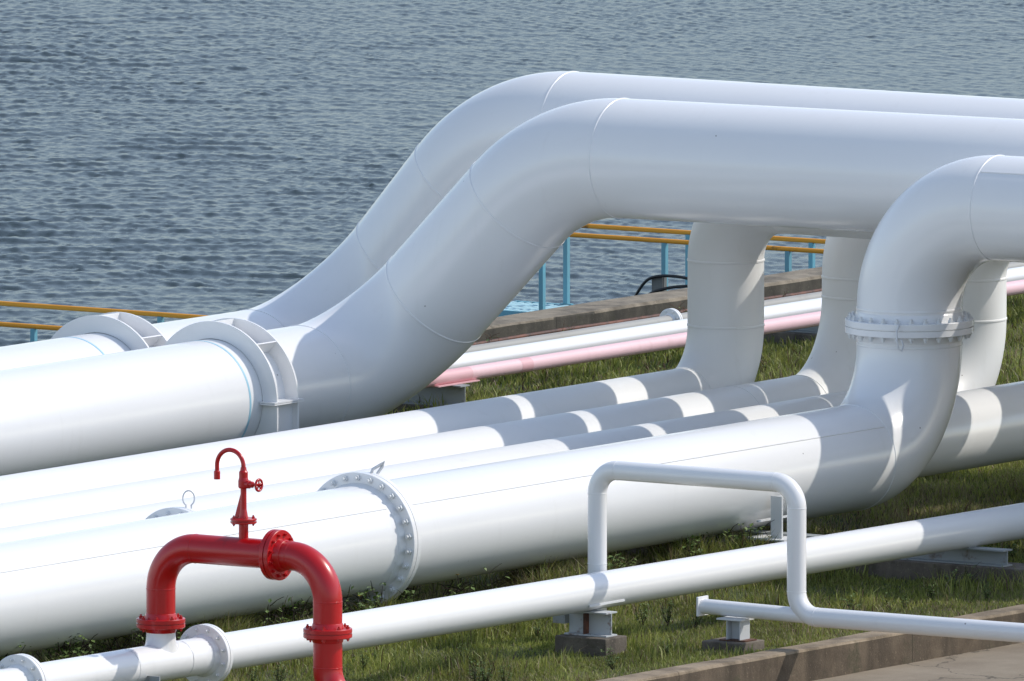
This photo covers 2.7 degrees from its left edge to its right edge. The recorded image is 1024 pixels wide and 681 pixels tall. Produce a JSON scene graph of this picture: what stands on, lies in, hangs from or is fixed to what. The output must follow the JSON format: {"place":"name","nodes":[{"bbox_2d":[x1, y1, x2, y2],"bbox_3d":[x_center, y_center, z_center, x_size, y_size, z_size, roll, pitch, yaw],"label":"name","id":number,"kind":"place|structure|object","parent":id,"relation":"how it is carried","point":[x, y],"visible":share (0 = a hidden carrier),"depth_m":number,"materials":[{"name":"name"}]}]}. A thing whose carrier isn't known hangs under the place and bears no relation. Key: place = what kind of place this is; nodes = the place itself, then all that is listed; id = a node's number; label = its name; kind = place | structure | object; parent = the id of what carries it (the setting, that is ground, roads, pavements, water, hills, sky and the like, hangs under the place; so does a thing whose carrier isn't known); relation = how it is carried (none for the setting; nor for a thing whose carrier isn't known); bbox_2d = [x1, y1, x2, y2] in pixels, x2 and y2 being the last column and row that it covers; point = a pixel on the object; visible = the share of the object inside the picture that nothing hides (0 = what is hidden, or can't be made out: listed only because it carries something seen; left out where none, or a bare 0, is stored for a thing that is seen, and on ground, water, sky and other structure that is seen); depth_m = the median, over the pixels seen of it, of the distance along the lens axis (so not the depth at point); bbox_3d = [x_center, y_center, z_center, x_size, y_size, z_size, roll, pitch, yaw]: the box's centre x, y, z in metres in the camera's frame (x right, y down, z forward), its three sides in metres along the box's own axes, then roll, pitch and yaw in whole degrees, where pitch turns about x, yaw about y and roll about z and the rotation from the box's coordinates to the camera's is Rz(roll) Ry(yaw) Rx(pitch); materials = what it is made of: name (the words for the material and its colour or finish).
{"place":"outdoors","nodes":[
{"label":"outdoors","id":0,"kind":"place"},
{"bbox_2d":[0,0,1023,346],"bbox_3d":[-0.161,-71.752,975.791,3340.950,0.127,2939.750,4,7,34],"label":"water","id":1,"kind":"structure","parent":0,"point":[198,156],"depth_m":326.38,"materials":[{"name":"blue liquid"}]},
{"bbox_2d":[498,300,574,316],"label":"jetty","id":2,"kind":"object","parent":1,"relation":"in","point":[514,307],"visible":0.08,"depth_m":288.47,"materials":[{"name":"blue paint"}]},
{"bbox_2d":[539,233,823,309],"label":"handrail","id":3,"kind":"object","parent":2,"relation":"on","point":[664,268],"visible":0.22,"depth_m":286.44,"materials":[{"name":"metal"}]},
{"bbox_2d":[652,277,666,291],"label":"junction box","id":4,"kind":"object","parent":3,"relation":"attached to","point":[659,283],"visible":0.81,"depth_m":286.33,"materials":[{"name":"grey metal"}]},
{"bbox_2d":[634,274,687,295],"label":"cable","id":5,"kind":"object","parent":4,"relation":"attached to","point":[657,276],"visible":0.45,"depth_m":286.26,"materials":[{"name":"black rubber"}]},
{"bbox_2d":[649,284,687,292],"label":"cable","id":6,"kind":"object","parent":4,"relation":"attached to","point":[670,287],"visible":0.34,"depth_m":286.18,"materials":[{"name":"black rubber"}]},
{"bbox_2d":[560,224,825,304],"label":"handrail","id":7,"kind":"object","parent":2,"relation":"on","point":[811,242],"visible":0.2,"depth_m":287.88,"materials":[{"name":"metal"}]},
{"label":"jetty","id":8,"kind":"object","parent":1,"relation":"in","visible":0},
{"bbox_2d":[0,322,62,341],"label":"handrail","id":9,"kind":"object","parent":8,"relation":"on","point":[33,328],"visible":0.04,"depth_m":276.61,"materials":[{"name":"metal"}]},
{"bbox_2d":[0,301,208,322],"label":"handrail","id":10,"kind":"object","parent":8,"relation":"on","point":[160,316],"visible":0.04,"depth_m":278.62,"materials":[{"name":"metal"}]},
{"bbox_2d":[0,294,1023,680],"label":"ground","id":11,"kind":"structure","parent":0,"point":[739,595],"depth_m":243.09,"materials":[{"name":"green plant"}]},
{"bbox_2d":[41,650,62,662],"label":"weed plant","id":12,"kind":"object","parent":11,"relation":"on","point":[53,652],"visible":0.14,"depth_m":234.08,"materials":[{"name":"green plant"}]},
{"bbox_2d":[39,636,70,660],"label":"weed plant","id":13,"kind":"object","parent":11,"relation":"on","point":[60,650],"visible":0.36,"depth_m":234.18,"materials":[{"name":"green plant"}]},
{"bbox_2d":[48,646,76,660],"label":"weed plant","id":14,"kind":"object","parent":11,"relation":"on","point":[62,654],"visible":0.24,"depth_m":233.94,"materials":[{"name":"green plant"}]},
{"bbox_2d":[52,645,83,657],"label":"weed plant","id":15,"kind":"object","parent":11,"relation":"on","point":[69,653],"visible":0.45,"depth_m":234.56,"materials":[{"name":"green plant"}]},
{"bbox_2d":[56,644,80,657],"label":"weed plant","id":16,"kind":"object","parent":11,"relation":"on","point":[69,652],"visible":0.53,"depth_m":234.70,"materials":[{"name":"green plant"}]},
{"bbox_2d":[48,633,91,660],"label":"weed plant","id":17,"kind":"object","parent":11,"relation":"on","point":[74,651],"visible":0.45,"depth_m":234.14,"materials":[{"name":"green plant"}]},
{"bbox_2d":[54,634,96,659],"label":"weed plant","id":18,"kind":"object","parent":11,"relation":"on","point":[85,646],"visible":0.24,"depth_m":234.30,"materials":[{"name":"green plant"}]},
{"bbox_2d":[71,640,106,654],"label":"weed plant","id":19,"kind":"object","parent":11,"relation":"on","point":[90,649],"visible":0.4,"depth_m":235.12,"materials":[{"name":"green plant"}]},
{"bbox_2d":[83,640,123,652],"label":"weed plant","id":20,"kind":"object","parent":11,"relation":"on","point":[103,647],"visible":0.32,"depth_m":235.10,"materials":[{"name":"green plant"}]},
{"bbox_2d":[86,636,121,654],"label":"weed plant","id":21,"kind":"object","parent":11,"relation":"on","point":[114,640],"visible":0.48,"depth_m":235.35,"materials":[{"name":"green plant"}]},
{"bbox_2d":[100,635,129,651],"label":"weed plant","id":22,"kind":"object","parent":11,"relation":"on","point":[124,643],"visible":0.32,"depth_m":235.48,"materials":[{"name":"green plant"}]},
{"bbox_2d":[107,633,138,650],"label":"weed plant","id":23,"kind":"object","parent":11,"relation":"on","point":[131,640],"visible":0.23,"depth_m":234.88,"materials":[{"name":"green plant"}]},
{"bbox_2d":[113,630,140,647],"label":"weed plant","id":24,"kind":"object","parent":11,"relation":"on","point":[138,642],"visible":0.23,"depth_m":235.47,"materials":[{"name":"green plant"}]},
{"bbox_2d":[131,628,143,645],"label":"weed plant","id":25,"kind":"object","parent":11,"relation":"on","point":[141,640],"visible":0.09,"depth_m":235.03,"materials":[{"name":"green plant"}]},
{"bbox_2d":[247,666,259,680],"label":"weed plant","id":26,"kind":"object","parent":11,"relation":"on","point":[254,676],"visible":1,"depth_m":234.69,"materials":[{"name":"green plant"}]},
{"bbox_2d":[227,597,282,627],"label":"weed plant","id":27,"kind":"object","parent":11,"relation":"on","point":[269,601],"visible":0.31,"depth_m":236.84,"materials":[{"name":"green plant"}]},
{"bbox_2d":[258,608,290,624],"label":"weed plant","id":28,"kind":"object","parent":11,"relation":"on","point":[271,614],"visible":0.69,"depth_m":238.15,"materials":[{"name":"green plant"}]},
{"bbox_2d":[271,662,289,680],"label":"weed plant","id":29,"kind":"object","parent":11,"relation":"on","point":[282,674],"visible":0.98,"depth_m":234.91,"materials":[{"name":"green plant"}]},
{"bbox_2d":[262,596,302,624],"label":"weed plant","id":30,"kind":"object","parent":11,"relation":"on","point":[283,606],"visible":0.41,"depth_m":237.13,"materials":[{"name":"green plant"}]},
{"bbox_2d":[274,607,296,623],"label":"weed plant","id":31,"kind":"object","parent":11,"relation":"on","point":[288,614],"visible":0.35,"depth_m":238.07,"materials":[{"name":"green plant"}]},
{"bbox_2d":[273,600,307,624],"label":"weed plant","id":32,"kind":"object","parent":11,"relation":"on","point":[298,603],"visible":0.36,"depth_m":237.76,"materials":[{"name":"green plant"}]},
{"bbox_2d":[286,605,304,617],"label":"weed plant","id":33,"kind":"object","parent":11,"relation":"on","point":[290,611],"visible":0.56,"depth_m":238.57,"materials":[{"name":"green plant"}]},
{"bbox_2d":[280,596,312,621],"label":"weed plant","id":34,"kind":"object","parent":11,"relation":"on","point":[300,615],"visible":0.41,"depth_m":237.72,"materials":[{"name":"green plant"}]},
{"bbox_2d":[309,584,353,615],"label":"weed plant","id":35,"kind":"object","parent":11,"relation":"on","point":[346,598],"visible":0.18,"depth_m":238.11,"materials":[{"name":"green plant"}]},
{"bbox_2d":[344,592,373,611],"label":"weed plant","id":36,"kind":"object","parent":11,"relation":"on","point":[360,595],"visible":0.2,"depth_m":238.20,"materials":[{"name":"green plant"}]},
{"bbox_2d":[351,589,374,610],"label":"weed plant","id":37,"kind":"object","parent":11,"relation":"on","point":[365,596],"visible":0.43,"depth_m":238.92,"materials":[{"name":"green plant"}]},
{"bbox_2d":[360,651,368,669],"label":"weed plant","id":38,"kind":"object","parent":11,"relation":"on","point":[363,660],"visible":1,"depth_m":236.30,"materials":[{"name":"green plant"}]},
{"bbox_2d":[358,582,385,609],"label":"weed plant","id":39,"kind":"object","parent":11,"relation":"on","point":[375,603],"visible":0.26,"depth_m":238.28,"materials":[{"name":"green plant"}]},
{"bbox_2d":[395,587,412,602],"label":"weed plant","id":40,"kind":"object","parent":11,"relation":"on","point":[407,589],"visible":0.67,"depth_m":240.57,"materials":[{"name":"green plant"}]},
{"bbox_2d":[396,589,421,603],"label":"weed plant","id":41,"kind":"object","parent":11,"relation":"on","point":[406,592],"visible":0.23,"depth_m":239.03,"materials":[{"name":"green plant"}]},
{"bbox_2d":[397,586,425,603],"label":"weed plant","id":42,"kind":"object","parent":11,"relation":"on","point":[418,589],"visible":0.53,"depth_m":240.23,"materials":[{"name":"green plant"}]},
{"bbox_2d":[391,384,469,413],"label":"pipe support","id":43,"kind":"object","parent":11,"relation":"on","point":[453,394],"visible":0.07,"depth_m":262.07,"materials":[{"name":"concrete"}]},
{"bbox_2d":[425,279,1023,387],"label":"pink pipe","id":44,"kind":"object","parent":43,"relation":"on","point":[460,375],"visible":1,"depth_m":264.48,"materials":[{"name":"metal"}]},
{"bbox_2d":[448,266,1023,368],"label":"white utility pipe","id":45,"kind":"object","parent":43,"relation":"on","point":[609,337],"depth_m":265.82,"materials":[{"name":"metal"}]},
{"bbox_2d":[465,262,1023,352],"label":"shaded utility pipe","id":46,"kind":"object","parent":43,"relation":"on","point":[670,314],"visible":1,"depth_m":267.36,"materials":[{"name":"white metal"}]},
{"bbox_2d":[0,236,870,527],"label":"medium pipeline","id":47,"kind":"object","parent":11,"relation":"on","point":[828,366],"visible":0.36,"depth_m":251.02,"materials":[{"name":"white paint"}]},
{"bbox_2d":[0,222,873,502],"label":"medium pipeline","id":48,"kind":"object","parent":11,"relation":"on","point":[725,335],"visible":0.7,"depth_m":253.78,"materials":[{"name":"white paint"}]},
{"bbox_2d":[439,578,469,595],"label":"weed plant","id":49,"kind":"object","parent":11,"relation":"on","point":[453,587],"visible":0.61,"depth_m":241.09,"materials":[{"name":"green plant"}]},
{"bbox_2d":[440,574,474,595],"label":"weed plant","id":50,"kind":"object","parent":11,"relation":"on","point":[459,585],"visible":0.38,"depth_m":240.33,"materials":[{"name":"green plant"}]},
{"bbox_2d":[468,656,484,675],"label":"weed plant","id":51,"kind":"object","parent":11,"relation":"on","point":[477,667],"visible":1,"depth_m":235.22,"materials":[{"name":"green plant"}]},
{"bbox_2d":[468,659,486,680],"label":"weed plant","id":52,"kind":"object","parent":11,"relation":"on","point":[475,676],"visible":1,"depth_m":234.41,"materials":[{"name":"green plant"}]},
{"bbox_2d":[476,657,495,680],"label":"weed plant","id":53,"kind":"object","parent":11,"relation":"on","point":[489,673],"visible":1,"depth_m":234.04,"materials":[{"name":"green plant"}]},
{"bbox_2d":[484,333,498,342],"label":"weed plant","id":54,"kind":"object","parent":11,"relation":"on","point":[487,340],"visible":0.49,"depth_m":267.26,"materials":[{"name":"green plant"}]},
{"bbox_2d":[484,563,513,588],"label":"weed plant","id":55,"kind":"object","parent":11,"relation":"on","point":[497,580],"visible":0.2,"depth_m":240.66,"materials":[{"name":"green plant"}]},
{"bbox_2d":[0,261,1009,542],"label":"medium pipeline","id":56,"kind":"object","parent":11,"relation":"on","point":[984,303],"visible":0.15,"depth_m":250.96,"materials":[{"name":"white paint"}]},
{"bbox_2d":[498,665,511,680],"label":"weed plant","id":57,"kind":"object","parent":11,"relation":"on","point":[502,671],"visible":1,"depth_m":234.19,"materials":[{"name":"green plant"}]},
{"bbox_2d":[0,155,1023,656],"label":"front pipeline","id":58,"kind":"object","parent":11,"relation":"on","point":[936,241],"visible":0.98,"depth_m":242.72,"materials":[{"name":"white paint"}]},
{"bbox_2d":[0,98,1023,475],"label":"pipeline","id":59,"kind":"object","parent":11,"relation":"on","point":[496,228],"visible":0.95,"depth_m":251.79,"materials":[{"name":"white paint"}]},
{"bbox_2d":[164,318,303,435],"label":"pipe clamp","id":60,"kind":"object","parent":59,"relation":"attached to","point":[261,349],"visible":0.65,"depth_m":252.38,"materials":[{"name":"white metal"}]},
{"bbox_2d":[0,71,1023,369],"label":"pipeline","id":61,"kind":"object","parent":11,"relation":"on","point":[454,145],"visible":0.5,"depth_m":255.52,"materials":[{"name":"white paint"}]},
{"bbox_2d":[51,312,167,349],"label":"pipe clamp","id":62,"kind":"object","parent":61,"relation":"attached to","point":[132,331],"visible":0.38,"depth_m":253.91,"materials":[{"name":"white metal"}]},
{"bbox_2d":[509,569,530,582],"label":"weed plant","id":63,"kind":"object","parent":11,"relation":"on","point":[519,574],"visible":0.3,"depth_m":241.89,"materials":[{"name":"green plant"}]},
{"bbox_2d":[514,562,547,580],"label":"weed plant","id":64,"kind":"object","parent":11,"relation":"on","point":[535,570],"visible":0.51,"depth_m":241.90,"materials":[{"name":"green plant"}]},
{"bbox_2d":[534,620,542,636],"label":"weed plant","id":65,"kind":"object","parent":11,"relation":"on","point":[536,634],"visible":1,"depth_m":238.79,"materials":[{"name":"green plant"}]},
{"bbox_2d":[553,610,626,656],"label":"pipe support","id":66,"kind":"object","parent":11,"relation":"on","point":[590,631],"visible":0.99,"depth_m":237.70,"materials":[{"name":"concrete"}]},
{"bbox_2d":[601,646,618,669],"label":"weed plant","id":67,"kind":"object","parent":11,"relation":"on","point":[611,664],"visible":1,"depth_m":235.69,"materials":[{"name":"green plant"}]},
{"bbox_2d":[607,550,625,569],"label":"weed plant","id":68,"kind":"object","parent":11,"relation":"on","point":[612,564],"visible":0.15,"depth_m":242.30,"materials":[{"name":"green plant"}]},
{"bbox_2d":[609,554,632,567],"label":"weed plant","id":69,"kind":"object","parent":11,"relation":"on","point":[612,557],"visible":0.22,"depth_m":242.37,"materials":[{"name":"green plant"}]},
{"bbox_2d":[608,551,645,567],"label":"weed plant","id":70,"kind":"object","parent":11,"relation":"on","point":[630,561],"visible":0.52,"depth_m":243.31,"materials":[{"name":"green plant"}]},
{"bbox_2d":[634,603,650,628],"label":"weed plant","id":71,"kind":"object","parent":11,"relation":"on","point":[644,618],"visible":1,"depth_m":239.98,"materials":[{"name":"green plant"}]},
{"bbox_2d":[473,288,821,344],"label":"rusty conduit","id":72,"kind":"object","parent":11,"relation":"on","point":[602,323],"visible":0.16,"depth_m":270.05,"materials":[{"name":"metal"}]},
{"bbox_2d":[476,267,821,341],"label":"sea wall","id":73,"kind":"structure","parent":11,"relation":"on","point":[796,281],"depth_m":271.05,"materials":[{"name":"concrete"}]},
{"bbox_2d":[653,361,671,370],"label":"weed plant","id":74,"kind":"object","parent":11,"relation":"on","point":[661,368],"visible":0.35,"depth_m":264.73,"materials":[{"name":"green plant"}]},
{"bbox_2d":[657,599,672,625],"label":"weed plant","id":75,"kind":"object","parent":11,"relation":"on","point":[668,619],"visible":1,"depth_m":240.16,"materials":[{"name":"green plant"}]},
{"bbox_2d":[679,536,706,556],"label":"weed plant","id":76,"kind":"object","parent":11,"relation":"on","point":[694,553],"visible":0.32,"depth_m":244.01,"materials":[{"name":"green plant"}]},
{"bbox_2d":[682,535,707,548],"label":"weed plant","id":77,"kind":"object","parent":11,"relation":"on","point":[697,541],"visible":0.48,"depth_m":244.61,"materials":[{"name":"green plant"}]},
{"bbox_2d":[690,610,705,627],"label":"weed plant","id":78,"kind":"object","parent":11,"relation":"on","point":[697,621],"visible":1,"depth_m":240.11,"materials":[{"name":"green plant"}]},
{"bbox_2d":[711,524,737,551],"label":"weed plant","id":79,"kind":"object","parent":11,"relation":"on","point":[728,530],"visible":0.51,"depth_m":244.92,"materials":[{"name":"green plant"}]},
{"bbox_2d":[711,532,739,544],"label":"weed plant","id":80,"kind":"object","parent":11,"relation":"on","point":[726,538],"visible":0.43,"depth_m":245.19,"materials":[{"name":"green plant"}]},
{"bbox_2d":[702,616,763,651],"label":"pipe support","id":81,"kind":"object","parent":11,"relation":"on","point":[737,631],"visible":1,"depth_m":237.67,"materials":[{"name":"concrete"}]},
{"bbox_2d":[722,523,761,550],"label":"weed plant","id":82,"kind":"object","parent":11,"relation":"on","point":[746,528],"visible":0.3,"depth_m":244.82,"materials":[{"name":"green plant"}]},
{"bbox_2d":[738,520,773,547],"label":"weed plant","id":83,"kind":"object","parent":11,"relation":"on","point":[756,531],"visible":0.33,"depth_m":244.82,"materials":[{"name":"green plant"}]},
{"bbox_2d":[760,354,769,376],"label":"weed plant","id":84,"kind":"object","parent":11,"relation":"on","point":[763,364],"visible":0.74,"depth_m":266.00,"materials":[{"name":"green plant"}]},
{"bbox_2d":[763,326,818,342],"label":"pipe support","id":85,"kind":"object","parent":11,"relation":"on","point":[803,333],"visible":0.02,"depth_m":270.59,"materials":[{"name":"concrete"}]},
{"bbox_2d":[587,461,1023,642],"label":"bypass pipe","id":86,"kind":"object","parent":11,"relation":"on","point":[801,609],"visible":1,"depth_m":237.18,"materials":[{"name":"white metal"}]},
{"bbox_2d":[597,604,1023,680],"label":"concrete kerb","id":87,"kind":"structure","parent":11,"relation":"on","point":[848,654],"depth_m":237.75,"materials":[{"name":"grey concrete"}]},
{"bbox_2d":[621,495,1023,583],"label":"pipe support","id":88,"kind":"object","parent":11,"relation":"on","point":[952,560],"visible":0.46,"depth_m":244.29,"materials":[{"name":"concrete"}]},
{"bbox_2d":[0,503,1023,680],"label":"thin pipeline","id":89,"kind":"object","parent":88,"relation":"on","point":[205,652],"visible":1,"depth_m":236.40,"materials":[{"name":"white paint"}]},
{"bbox_2d":[136,448,351,680],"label":"red bridge pipe","id":90,"kind":"object","parent":89,"relation":"attached to","point":[275,554],"visible":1,"depth_m":229.98,"materials":[{"name":"metal"}]},
{"bbox_2d":[146,381,1023,518],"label":"straight pipeline","id":91,"kind":"object","parent":88,"relation":"on","point":[985,426],"visible":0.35,"depth_m":251.59,"materials":[{"name":"white paint"}]},
{"bbox_2d":[839,593,860,610],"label":"weed plant","id":92,"kind":"object","parent":11,"relation":"on","point":[848,605],"visible":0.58,"depth_m":240.71,"materials":[{"name":"green plant"}]},
{"bbox_2d":[881,592,893,610],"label":"weed plant","id":93,"kind":"object","parent":11,"relation":"on","point":[889,605],"visible":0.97,"depth_m":241.23,"materials":[{"name":"green plant"}]},
{"bbox_2d":[898,594,908,608],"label":"weed plant","id":94,"kind":"object","parent":11,"relation":"on","point":[903,604],"visible":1,"depth_m":241.77,"materials":[{"name":"green plant"}]},
{"bbox_2d":[918,574,938,599],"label":"weed plant","id":95,"kind":"object","parent":11,"relation":"on","point":[931,591],"visible":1,"depth_m":242.49,"materials":[{"name":"green plant"}]},
{"bbox_2d":[941,569,959,588],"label":"weed plant","id":96,"kind":"object","parent":11,"relation":"on","point":[944,576],"visible":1,"depth_m":243.10,"materials":[{"name":"green plant"}]},
{"bbox_2d":[960,563,980,582],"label":"weed plant","id":97,"kind":"object","parent":11,"relation":"on","point":[967,574],"visible":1,"depth_m":243.57,"materials":[{"name":"green plant"}]},
{"bbox_2d":[982,580,990,598],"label":"weed plant","id":98,"kind":"object","parent":11,"relation":"on","point":[986,595],"visible":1,"depth_m":242.29,"materials":[{"name":"green plant"}]},
{"bbox_2d":[1005,539,1018,556],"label":"weed plant","id":99,"kind":"object","parent":11,"relation":"on","point":[1013,550],"visible":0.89,"depth_m":246.76,"materials":[{"name":"green plant"}]},
{"bbox_2d":[814,643,1023,680],"bbox_3d":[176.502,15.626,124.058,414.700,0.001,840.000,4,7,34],"label":"yard","id":100,"kind":"structure","parent":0,"point":[1004,663],"depth_m":238.41,"materials":[{"name":"concrete"}]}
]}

